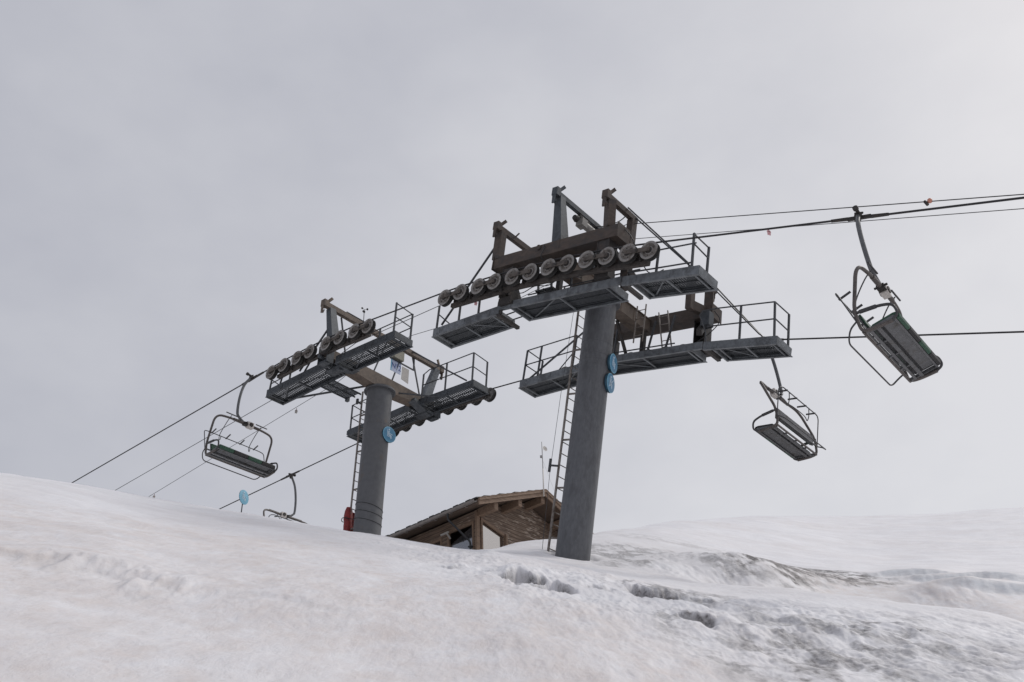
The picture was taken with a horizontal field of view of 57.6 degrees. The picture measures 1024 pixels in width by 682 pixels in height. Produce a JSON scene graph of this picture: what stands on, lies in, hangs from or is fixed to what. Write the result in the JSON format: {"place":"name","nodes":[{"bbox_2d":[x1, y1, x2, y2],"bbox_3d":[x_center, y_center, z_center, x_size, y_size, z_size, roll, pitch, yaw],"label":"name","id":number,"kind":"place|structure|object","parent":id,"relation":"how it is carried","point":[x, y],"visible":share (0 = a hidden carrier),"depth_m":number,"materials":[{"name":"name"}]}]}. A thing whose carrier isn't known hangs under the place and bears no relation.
{"place":"outdoors","nodes":[
{"label":"outdoors","id":0,"kind":"place"},
{"bbox_2d":[0,473,1023,681],"bbox_3d":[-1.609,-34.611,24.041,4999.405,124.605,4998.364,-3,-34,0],"label":"snow slope","id":1,"kind":"structure","parent":0,"point":[97,584],"depth_m":8.41,"materials":[{"name":"white snow"}]},
{"bbox_2d":[239,490,248,511],"bbox_3d":[-9.266,5.953,31.793,0.099,1.842,0.520,-15,-36,18],"label":"marker sign","id":2,"kind":"object","parent":1,"relation":"on","point":[243,497],"visible":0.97,"depth_m":32.11,"materials":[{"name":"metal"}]},
{"bbox_2d":[265,297,495,534],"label":"lift tower","id":3,"kind":"structure","parent":1,"relation":"on","point":[381,392],"depth_m":28.72,"materials":[{"name":"grey metal"}]},
{"bbox_2d":[341,507,354,531],"bbox_3d":[-4.833,5.629,27.468,0.442,1.465,0.521,-23,-39,33],"label":"red padding","id":4,"kind":"object","parent":3,"relation":"attached to","point":[348,518],"visible":0.44,"depth_m":27.49,"materials":[{"name":"red fabric"}]},
{"bbox_2d":[382,427,395,442],"bbox_3d":[-3.813,2.895,28.542,0.205,0.512,0.510,-28,-41,33],"label":"round sign","id":5,"kind":"object","parent":3,"relation":"attached to","point":[388,434],"visible":1,"depth_m":28.47,"materials":[{"name":"metal"}]},
{"bbox_2d":[390,359,400,374],"bbox_3d":[-3.793,0.844,30.407,0.014,0.420,0.467,-23,-39,33],"label":"number sign","id":6,"kind":"object","parent":3,"relation":"attached to","point":[393,366],"visible":1,"depth_m":30.39,"materials":[{"name":"white metal"}]},
{"bbox_2d":[401,366,408,383],"bbox_3d":[-3.518,1.123,30.618,0.041,0.530,0.320,-26,-40,31],"label":"blank plate","id":7,"kind":"object","parent":3,"relation":"attached to","point":[405,375],"visible":1,"depth_m":30.61,"materials":[{"name":"beige metal"}]},
{"bbox_2d":[150,208,1023,495],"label":"signal cable","id":8,"kind":"object","parent":3,"relation":"attached to","point":[686,234],"visible":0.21,"depth_m":21.44,"materials":[{"name":"black metal"}]},
{"bbox_2d":[386,489,593,549],"bbox_3d":[-2.033,9.262,34.959,9.100,5.000,7.204,-29,-42,34],"label":"wooden hut","id":9,"kind":"object","parent":1,"relation":"on","point":[499,520],"visible":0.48,"depth_m":32.82,"materials":[{"name":"brown wood"}]},
{"bbox_2d":[428,538,441,545],"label":"window","id":10,"kind":"structure","parent":9,"relation":"in","point":[439,542],"depth_m":32.91,"materials":[{"name":"black glass"}]},
{"bbox_2d":[447,521,473,549],"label":"window","id":11,"kind":"structure","parent":9,"relation":"in","point":[462,543],"depth_m":32.10,"materials":[{"name":"grey glass"}]},
{"bbox_2d":[480,517,507,548],"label":"window","id":12,"kind":"structure","parent":9,"relation":"in","point":[491,537],"depth_m":32.17,"materials":[{"name":"grey"}]},
{"bbox_2d":[540,442,556,496],"bbox_3d":[1.646,5.319,34.891,0.239,2.523,2.348,-17,-36,20],"label":"antenna mast","id":13,"kind":"object","parent":9,"relation":"on","point":[544,449],"visible":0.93,"depth_m":34.36,"materials":[{"name":"grey metal"}]},
{"bbox_2d":[432,185,792,560],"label":"lift tower","id":14,"kind":"structure","parent":1,"relation":"on","point":[596,292],"depth_m":23.28,"materials":[{"name":"grey metal"}]},
{"bbox_2d":[72,196,1023,482],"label":"haul rope","id":15,"kind":"object","parent":14,"relation":"attached to","point":[618,248],"visible":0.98,"depth_m":19.91,"materials":[{"name":"metal"}]},
{"bbox_2d":[202,372,277,479],"bbox_3d":[-8.218,2.413,28.855,1.132,3.182,2.228,-26,-40,31],"label":"chairlift chair","id":16,"kind":"object","parent":15,"relation":"hanging from","point":[243,461],"visible":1,"depth_m":28.22,"materials":[{"name":"metal"}]},
{"bbox_2d":[830,205,942,385],"bbox_3d":[6.531,-1.125,16.658,1.098,3.279,2.228,-26,-40,31],"label":"chairlift chair","id":17,"kind":"object","parent":15,"relation":"hanging from","point":[897,337],"visible":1,"depth_m":15.88,"materials":[{"name":"metal"}]},
{"bbox_2d":[116,194,1023,489],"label":"signal cable","id":18,"kind":"object","parent":14,"relation":"attached to","point":[672,220],"visible":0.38,"depth_m":20.66,"materials":[{"name":"black metal"}]},
{"bbox_2d":[923,198,931,205],"bbox_3d":[8.043,-2.683,17.981,0.092,0.130,0.164,26,-43,-36],"label":"cable marker","id":19,"kind":"object","parent":18,"relation":"attached to","point":[927,202],"visible":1,"depth_m":17.95,"materials":[{"name":"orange plastic"}]},
{"bbox_2d":[605,373,614,392],"bbox_3d":[2.445,1.077,23.567,0.242,0.509,0.510,-17,-36,20],"label":"round sign","id":20,"kind":"object","parent":14,"relation":"attached to","point":[609,383],"visible":1,"depth_m":23.47,"materials":[{"name":"metal"}]},
{"bbox_2d":[607,354,616,373],"bbox_3d":[2.543,0.587,23.821,0.242,0.509,0.510,-17,-36,20],"label":"round sign","id":21,"kind":"object","parent":14,"relation":"attached to","point":[612,363],"visible":1,"depth_m":23.71,"materials":[{"name":"metal"}]},
{"bbox_2d":[219,331,1023,508],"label":"haul rope","id":22,"kind":"object","parent":14,"relation":"attached to","point":[783,339],"visible":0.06,"depth_m":22.78,"materials":[{"name":"metal"}]},
{"bbox_2d":[263,470,306,523],"bbox_3d":[-8.402,6.335,34.700,1.132,3.182,2.228,-26,-40,31],"label":"chairlift chair","id":23,"kind":"object","parent":22,"relation":"hanging from","point":[284,515],"visible":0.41,"depth_m":34.94,"materials":[{"name":"metal"}]},
{"bbox_2d":[752,336,825,460],"bbox_3d":[6.603,1.133,23.286,1.098,3.279,2.228,-26,-40,31],"label":"chairlift chair","id":24,"kind":"object","parent":22,"relation":"hanging from","point":[777,437],"visible":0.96,"depth_m":22.50,"materials":[{"name":"metal"}]},
{"bbox_2d":[0,0,1023,535],"label":"sky","id":25,"kind":"structure","parent":0,"point":[185,185],"materials":[{"name":"grey"}]}
]}

